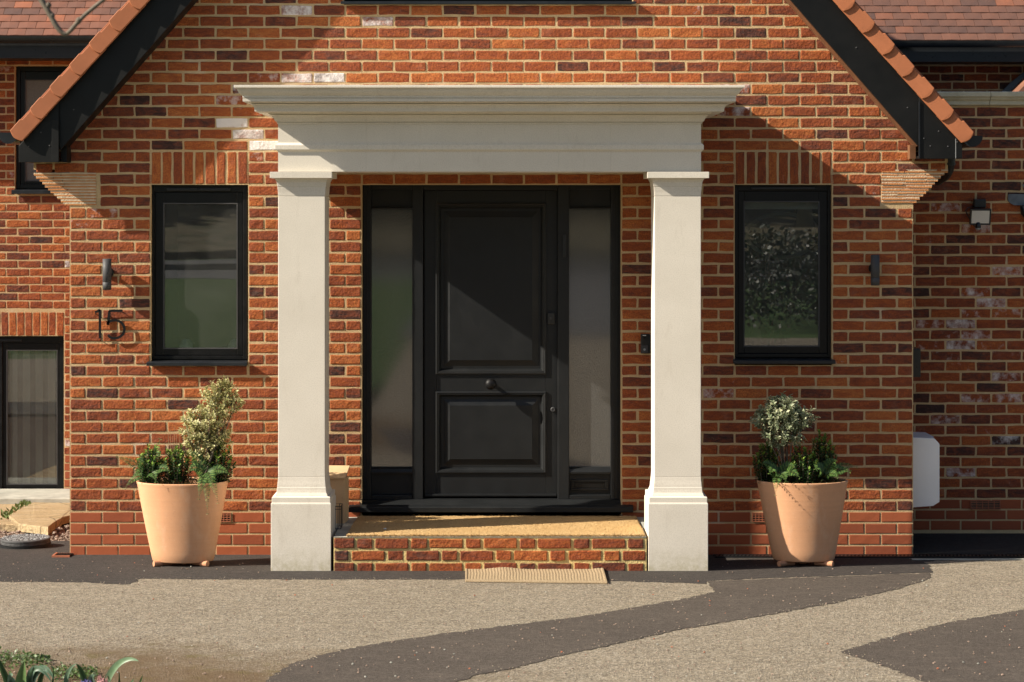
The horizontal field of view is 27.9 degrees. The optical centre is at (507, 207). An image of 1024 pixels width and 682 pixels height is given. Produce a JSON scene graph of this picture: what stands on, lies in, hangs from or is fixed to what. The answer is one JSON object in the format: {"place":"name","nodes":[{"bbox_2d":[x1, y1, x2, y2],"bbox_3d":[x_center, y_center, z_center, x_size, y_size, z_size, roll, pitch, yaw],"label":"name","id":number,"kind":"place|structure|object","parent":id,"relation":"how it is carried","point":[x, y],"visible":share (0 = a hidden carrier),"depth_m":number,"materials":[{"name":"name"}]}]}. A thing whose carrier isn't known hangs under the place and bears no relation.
{"place":"outdoors","nodes":[
{"label":"outdoors","id":0,"kind":"place"},
{"bbox_2d":[0,541,69,554],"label":"asphalt corner","id":1,"kind":"object","parent":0,"point":[60,547],"depth_m":14.62,"materials":[{"name":"grey asphalt"}]},
{"bbox_2d":[0,533,50,548],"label":"manhole cover","id":2,"kind":"object","parent":1,"relation":"on","point":[26,541],"visible":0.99,"depth_m":14.77,"materials":[{"name":"metal"}]},
{"bbox_2d":[0,523,69,540],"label":"earth bed","id":3,"kind":"object","parent":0,"point":[63,526],"depth_m":16.43,"materials":[{"name":"soil"}]},
{"bbox_2d":[0,517,16,531],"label":"paving slab","id":4,"kind":"structure","parent":3,"relation":"on","point":[7,525],"depth_m":16.51,"materials":[{"name":"stone"}]},
{"bbox_2d":[0,504,21,519],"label":"paving slab","id":5,"kind":"structure","parent":3,"relation":"on","point":[3,507],"depth_m":18.70,"materials":[{"name":"stone"}]},
{"bbox_2d":[0,499,30,518],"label":"weeds","id":6,"kind":"object","parent":3,"relation":"on","point":[5,514],"visible":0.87,"depth_m":18.20,"materials":[{"name":"green plant"}]},
{"bbox_2d":[0,528,69,540],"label":"rubble","id":7,"kind":"object","parent":3,"relation":"on","point":[50,534],"depth_m":16.12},
{"bbox_2d":[0,489,69,503],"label":"threshold slab","id":8,"kind":"structure","parent":3,"relation":"on","point":[11,496],"depth_m":19.42,"materials":[{"name":"stone"}]},
{"bbox_2d":[9,502,69,534],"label":"paving slab","id":9,"kind":"structure","parent":3,"relation":"on","point":[46,518],"depth_m":17.24,"materials":[{"name":"stone"}]},
{"bbox_2d":[38,0,105,35],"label":"twig","id":10,"kind":"object","parent":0,"point":[49,12],"visible":1,"depth_m":6.12,"materials":[{"name":"grey plant"}]},
{"bbox_2d":[179,339,193,347],"bbox_3d":[-2.273,0.983,14.590,0.104,0.110,0.104,0,0,0],"label":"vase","id":11,"kind":"object","parent":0,"point":[186,343],"visible":0.7,"depth_m":14.55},
{"bbox_2d":[228,339,236,347],"bbox_3d":[-1.928,0.983,14.590,0.104,0.110,0.104,0,0,0],"label":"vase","id":12,"kind":"object","parent":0,"point":[232,343],"visible":0.41,"depth_m":14.55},
{"bbox_2d":[0,555,934,583],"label":"asphalt apron","id":13,"kind":"object","parent":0,"point":[72,568],"visible":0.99,"depth_m":13.43,"materials":[{"name":"grey asphalt"}]},
{"bbox_2d":[52,552,73,556],"bbox_3d":[-3.071,2.409,14.244,0.122,0.041,0.148,0,0,0],"label":"gully grate","id":14,"kind":"object","parent":13,"relation":"on","point":[56,554],"visible":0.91,"depth_m":14.24,"materials":[{"name":"ceramic"}]},
{"bbox_2d":[136,477,227,566],"bbox_3d":[-2.174,2.108,13.780,0.611,0.570,0.379,0,0,0],"label":"terracotta planter","id":15,"kind":"object","parent":13,"relation":"on","point":[181,526],"visible":0.93,"depth_m":13.65,"materials":[{"name":"ceramic"}]},
{"bbox_2d":[116,438,170,489],"bbox_3d":[-2.398,1.701,13.705,0.425,0.345,0.164,0,0,28],"label":"fern","id":16,"kind":"object","parent":15,"relation":"in","point":[155,471],"visible":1,"depth_m":13.72,"materials":[{"name":"green plant"}]},
{"bbox_2d":[135,443,166,483],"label":"box shrub","id":17,"kind":"object","parent":15,"relation":"in","point":[152,466],"visible":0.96,"depth_m":13.73,"materials":[{"name":"green plant"}]},
{"bbox_2d":[168,427,180,476],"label":"dry stalks","id":18,"kind":"object","parent":15,"relation":"in","point":[174,443],"visible":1,"depth_m":13.78,"materials":[{"name":"brown plant"}]},
{"bbox_2d":[159,444,193,483],"bbox_3d":[-2.217,1.722,13.768,0.257,0.294,0.201,0,0,0],"label":"box shrub","id":19,"kind":"object","parent":15,"relation":"in","point":[173,475],"visible":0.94,"depth_m":13.75,"materials":[{"name":"green plant"}]},
{"bbox_2d":[139,477,223,487],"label":"trailing plant","id":20,"kind":"object","parent":15,"relation":"in","point":[191,479],"visible":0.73,"depth_m":13.72,"materials":[{"name":"green plant"}]},
{"bbox_2d":[186,451,228,514],"bbox_3d":[-1.982,1.808,13.632,0.294,0.410,0.212,0,0,0],"label":"trailing plant","id":21,"kind":"object","parent":15,"relation":"in","point":[210,473],"visible":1,"depth_m":13.66,"materials":[{"name":"green plant"}]},
{"bbox_2d":[178,375,244,482],"bbox_3d":[-1.976,1.492,13.790,0.459,0.755,0.291,0,0,0],"label":"variegated shrub","id":22,"kind":"object","parent":15,"relation":"in","point":[208,437],"visible":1,"depth_m":13.76,"materials":[{"name":"green plant"}]},
{"bbox_2d":[205,442,235,482],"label":"box shrub","id":23,"kind":"object","parent":15,"relation":"on","point":[220,458],"visible":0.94,"depth_m":13.76,"materials":[{"name":"green plant"}]},
{"bbox_2d":[234,85,744,570],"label":"portico","id":24,"kind":"structure","parent":13,"relation":"on","point":[328,133],"depth_m":13.51,"materials":[{"name":"stone"}]},
{"bbox_2d":[333,517,646,570],"bbox_3d":[-0.121,2.329,13.894,2.511,0.362,0.873,0,0,0],"label":"doorstep","id":25,"kind":"object","parent":13,"relation":"on","point":[444,553],"visible":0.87,"depth_m":13.46,"materials":[{"name":"brick"}]},
{"bbox_2d":[335,503,342,528],"bbox_3d":[-1.145,2.063,13.840,0.062,0.166,0.124,0,0,0],"label":"wire carrier","id":26,"kind":"object","parent":25,"relation":"on","point":[339,506],"visible":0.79,"depth_m":13.85,"materials":[{"name":"black metal"}]},
{"bbox_2d":[329,465,349,522],"bbox_3d":[-1.233,1.962,14.127,0.274,0.371,0.200,0,0,4],"label":"wooden box","id":27,"kind":"object","parent":25,"relation":"on","point":[339,480],"visible":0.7,"depth_m":14.04,"materials":[{"name":"brown wood"}]},
{"bbox_2d":[346,514,644,536],"bbox_3d":[-0.081,2.134,13.868,1.968,0.035,0.830,0,0,0],"label":"coir doormat","id":28,"kind":"object","parent":25,"relation":"on","point":[503,526],"visible":1,"depth_m":13.79,"materials":[{"name":"beige wicker"}]},
{"bbox_2d":[0,558,1021,678],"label":"grit","id":29,"kind":"object","parent":13,"relation":"on","point":[521,629],"visible":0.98,"depth_m":10.99,"materials":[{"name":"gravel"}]},
{"bbox_2d":[6,577,1023,681],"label":"loose chippings","id":30,"kind":"object","parent":13,"relation":"on","point":[579,616],"visible":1,"depth_m":11.26,"materials":[{"name":"beige gravel"}]},
{"bbox_2d":[465,567,606,583],"bbox_3d":[0.172,2.349,13.210,0.904,0.047,0.737,0,0,0],"label":"jute doormat","id":31,"kind":"object","parent":13,"relation":"on","point":[519,575],"visible":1,"depth_m":13.13,"materials":[{"name":"beige wicker"}]},
{"bbox_2d":[126,562,1009,676],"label":"brick crumbs","id":32,"kind":"object","parent":13,"relation":"on","point":[562,651],"visible":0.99,"depth_m":10.77,"materials":[{"name":"red brick"}]},
{"bbox_2d":[757,476,847,566],"bbox_3d":[1.965,2.109,13.780,0.610,0.583,0.378,0,0,0],"label":"terracotta planter","id":33,"kind":"object","parent":13,"relation":"on","point":[803,523],"visible":0.91,"depth_m":13.65,"materials":[{"name":"ceramic"}]},
{"bbox_2d":[751,440,780,482],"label":"box shrub","id":34,"kind":"object","parent":33,"relation":"in","point":[759,470],"visible":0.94,"depth_m":13.74,"materials":[{"name":"green plant"}]},
{"bbox_2d":[760,460,801,495],"bbox_3d":[1.802,1.780,13.626,0.211,0.220,0.218,0,0,-32],"label":"fern","id":35,"kind":"object","parent":33,"relation":"in","point":[784,469],"visible":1,"depth_m":13.66,"materials":[{"name":"green plant"}]},
{"bbox_2d":[749,391,820,482],"bbox_3d":[1.826,1.540,13.687,0.462,0.649,0.285,0,0,-11],"label":"variegated shrub","id":36,"kind":"object","parent":33,"relation":"in","point":[789,416],"visible":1,"depth_m":13.66,"materials":[{"name":"green plant"}]},
{"bbox_2d":[788,444,819,483],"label":"box shrub","id":37,"kind":"object","parent":33,"relation":"in","point":[802,471],"visible":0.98,"depth_m":13.71,"materials":[{"name":"green plant"}]},
{"bbox_2d":[767,476,845,483],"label":"trailing plant","id":38,"kind":"object","parent":33,"relation":"in","point":[819,481],"visible":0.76,"depth_m":13.72,"materials":[{"name":"green plant"}]},
{"bbox_2d":[808,429,838,482],"bbox_3d":[2.101,1.671,13.818,0.212,0.384,0.174,0,0,23],"label":"box shrub","id":39,"kind":"object","parent":33,"relation":"in","point":[821,448],"visible":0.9,"depth_m":13.80,"materials":[{"name":"green plant"}]},
{"bbox_2d":[814,457,856,478],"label":"fern","id":40,"kind":"object","parent":33,"relation":"in","point":[830,471],"visible":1,"depth_m":13.71,"materials":[{"name":"green plant"}]},
{"bbox_2d":[713,554,1023,557],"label":"channel drain","id":41,"kind":"object","parent":13,"relation":"in","point":[886,555],"visible":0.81,"depth_m":14.20,"materials":[{"name":"black plastic"}]},
{"bbox_2d":[0,560,1023,681],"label":"driveway","id":42,"kind":"structure","parent":0,"point":[957,587],"depth_m":11.31,"materials":[{"name":"beige gravel"}]},
{"bbox_2d":[0,646,98,681],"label":"ground cover","id":43,"kind":"object","parent":42,"relation":"on","point":[42,657],"visible":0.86,"depth_m":9.92,"materials":[{"name":"green plant"}]},
{"bbox_2d":[64,664,94,681],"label":"daffodil","id":44,"kind":"object","parent":42,"relation":"on","point":[83,677],"visible":1,"depth_m":9.31,"materials":[{"name":"green plant"}]},
{"bbox_2d":[97,676,107,681],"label":"hyacinth","id":45,"kind":"object","parent":42,"relation":"on","point":[101,679],"visible":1,"depth_m":9.31,"materials":[{"name":"pink plant"}]},
{"bbox_2d":[104,657,137,681],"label":"daffodil","id":46,"kind":"object","parent":42,"relation":"on","point":[115,666],"visible":1,"depth_m":9.30,"materials":[{"name":"green plant"}]},
{"bbox_2d":[266,573,930,681],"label":"trench strip","id":47,"kind":"object","parent":42,"relation":"on","point":[493,652],"visible":1,"depth_m":10.89,"materials":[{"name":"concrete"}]},
{"bbox_2d":[841,610,1023,681],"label":"asphalt patch","id":48,"kind":"object","parent":42,"relation":"on","point":[954,650],"visible":1,"depth_m":10.37,"materials":[{"name":"grey asphalt"}]},
{"bbox_2d":[913,533,1023,553],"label":"side path","id":49,"kind":"structure","parent":0,"point":[968,543],"depth_m":14.77,"materials":[{"name":"black asphalt"}]},
{"bbox_3d":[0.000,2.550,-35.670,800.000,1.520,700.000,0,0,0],"label":"ground","id":50,"kind":"structure","parent":0,"visible":0},
{"bbox_2d":[0,0,1023,554],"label":"brick house","id":51,"kind":"structure","parent":50,"relation":"on","point":[486,354],"depth_m":14.33,"materials":[{"name":"red brick"}]},
{"bbox_2d":[0,336,63,488],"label":"window","id":52,"kind":"structure","parent":51,"relation":"in","point":[7,343],"depth_m":19.96,"materials":[{"name":"metal"}]},
{"bbox_2d":[10,351,54,483],"bbox_3d":[-4.607,2.026,20.008,0.692,1.397,0.055,0,0,0],"label":"vertical blind","id":53,"kind":"object","parent":51,"relation":"attached to","point":[38,417],"visible":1,"depth_m":20.01,"materials":[{"name":"grey fabric"}]},
{"bbox_2d":[11,66,69,193],"bbox_3d":[-4.456,-0.750,19.940,0.644,1.238,0.160,0,0,0],"label":"window","id":54,"kind":"structure","parent":51,"relation":"in","point":[32,82],"depth_m":19.96,"materials":[{"name":"metal"}]},
{"bbox_2d":[95,309,100,337],"bbox_3d":[-2.842,0.811,14.317,0.045,0.221,0.030,0,0,0],"label":"house numeral","id":55,"kind":"object","parent":51,"relation":"attached to","point":[98,310],"visible":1,"depth_m":14.30,"materials":[{"name":"black metal"}]},
{"bbox_2d":[103,259,113,289],"bbox_3d":[-2.769,0.461,14.277,0.068,0.214,0.105,0,0,0],"label":"wall light","id":56,"kind":"object","parent":51,"relation":"attached to","point":[108,272],"visible":1,"depth_m":14.23,"materials":[{"name":"metal"}]},
{"bbox_2d":[107,310,125,338],"bbox_3d":[-2.716,0.810,14.317,0.132,0.208,0.030,0,0,0],"label":"house numeral","id":57,"kind":"object","parent":51,"relation":"attached to","point":[115,320],"visible":1,"depth_m":14.30,"materials":[{"name":"black metal"}]},
{"bbox_2d":[146,185,247,365],"bbox_3d":[-2.154,0.464,14.365,0.698,1.263,0.160,0,0,0],"label":"window","id":58,"kind":"structure","parent":51,"relation":"in","point":[162,195],"depth_m":14.39,"materials":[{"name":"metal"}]},
{"bbox_2d":[341,0,635,4],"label":"window","id":59,"kind":"structure","parent":51,"relation":"in","point":[347,2],"depth_m":14.29,"materials":[{"name":"metal"}]},
{"bbox_2d":[424,190,556,496],"bbox_3d":[-0.120,0.954,14.441,0.932,2.148,0.158,0,0,0],"label":"front door","id":60,"kind":"structure","parent":51,"relation":"in","point":[490,256],"depth_m":14.47,"materials":[{"name":"paint"}]},
{"bbox_2d":[641,334,650,352],"bbox_3d":[0.955,0.944,14.311,0.068,0.135,0.035,0,0,0],"label":"video doorbell","id":61,"kind":"object","parent":51,"relation":"attached to","point":[645,343],"visible":1,"depth_m":14.30,"materials":[{"name":"black plastic"}]},
{"bbox_2d":[750,316,761,344],"bbox_3d":[1.748,0.880,14.550,0.084,0.225,0.084,0,0,0],"label":"ornament","id":62,"kind":"object","parent":51,"relation":"on","point":[755,338],"visible":0.93,"depth_m":14.52,"materials":[{"name":"stone"}]},
{"bbox_2d":[745,212,817,258],"bbox_3d":[2.075,0.212,15.632,0.574,0.362,0.036,0,0,0],"label":"oval mirror","id":63,"kind":"object","parent":51,"relation":"attached to","point":[785,234],"visible":0.79,"depth_m":15.64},
{"bbox_2d":[745,202,817,208],"bbox_3d":[1.919,-0.028,14.473,0.552,0.079,0.012,0,0,0],"label":"roller blind","id":64,"kind":"object","parent":51,"relation":"attached to","point":[781,205],"visible":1,"depth_m":14.47,"materials":[{"name":"grey fabric"}]},
{"bbox_2d":[733,185,835,363],"bbox_3d":[1.914,0.454,14.365,0.707,1.256,0.160,0,0,0],"label":"window","id":65,"kind":"structure","parent":51,"relation":"in","point":[820,353],"depth_m":14.39,"materials":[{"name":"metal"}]},
{"bbox_2d":[755,237,816,344],"bbox_3d":[1.991,0.625,14.770,0.478,0.840,0.327,0,0,0],"label":"house plant","id":66,"kind":"object","parent":51,"relation":"in","point":[774,308],"visible":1,"depth_m":14.74,"materials":[{"name":"green plant"}]},
{"bbox_2d":[796,209,817,251],"bbox_3d":[2.190,0.134,15.080,0.179,0.381,0.136,0,0,0],"label":"table lamp","id":67,"kind":"object","parent":51,"relation":"in","point":[804,218],"visible":0.85,"depth_m":15.04,"materials":[{"name":"grey metal"}]},
{"bbox_2d":[868,255,879,285],"bbox_3d":[2.536,0.432,14.277,0.068,0.211,0.105,0,0,0],"label":"wall light","id":68,"kind":"object","parent":51,"relation":"attached to","point":[874,268],"visible":1,"depth_m":14.23,"materials":[{"name":"metal"}]},
{"bbox_2d":[913,347,920,376],"bbox_3d":[2.866,1.095,14.690,0.109,0.200,0.280,0,0,0],"label":"letter cage","id":69,"kind":"object","parent":51,"relation":"attached to","point":[916,362],"visible":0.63,"depth_m":14.55,"materials":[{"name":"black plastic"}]},
{"bbox_2d":[913,432,938,507],"bbox_3d":[2.921,1.860,14.690,0.219,0.497,0.400,0,0,0],"label":"meter box","id":70,"kind":"object","parent":51,"relation":"attached to","point":[925,469],"visible":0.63,"depth_m":14.49,"materials":[{"name":"white plastic"}]},
{"bbox_2d":[965,199,990,229],"bbox_3d":[3.447,0.051,15.162,0.179,0.226,0.131,0,0,0],"label":"security light","id":71,"kind":"object","parent":51,"relation":"attached to","point":[979,215],"visible":1,"depth_m":15.12,"materials":[{"name":"black plastic"}]},
{"bbox_2d":[1002,72,1023,91],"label":"lead flashing","id":72,"kind":"object","parent":51,"relation":"attached to","point":[1010,86],"visible":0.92,"depth_m":19.88,"materials":[{"name":"grey metal"}]},
{"bbox_2d":[1008,184,1023,204],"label":"lead apron","id":73,"kind":"object","parent":51,"relation":"attached to","point":[1015,199],"visible":1,"depth_m":15.21,"materials":[{"name":"grey metal"}]},
{"bbox_2d":[1020,206,1023,216],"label":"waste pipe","id":74,"kind":"object","parent":51,"relation":"attached to","point":[1022,210],"visible":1,"depth_m":15.15,"materials":[{"name":"black plastic"}]},
{"bbox_2d":[911,558,1023,559],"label":"concrete edging","id":75,"kind":"object","parent":50,"relation":"on","point":[967,558],"visible":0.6,"depth_m":14.07,"materials":[{"name":"concrete"}]},
{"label":"flower bed","id":76,"kind":"structure","parent":0,"visible":0},
{"bbox_2d":[0,660,53,681],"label":"tulip","id":77,"kind":"object","parent":76,"relation":"on","point":[20,676],"visible":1,"depth_m":9.31,"materials":[{"name":"green plant"}]},
{"bbox_2d":[26,665,53,681],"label":"tulip","id":78,"kind":"object","parent":76,"relation":"on","point":[31,672],"visible":1,"depth_m":9.31,"materials":[{"name":"green plant"}]}
]}

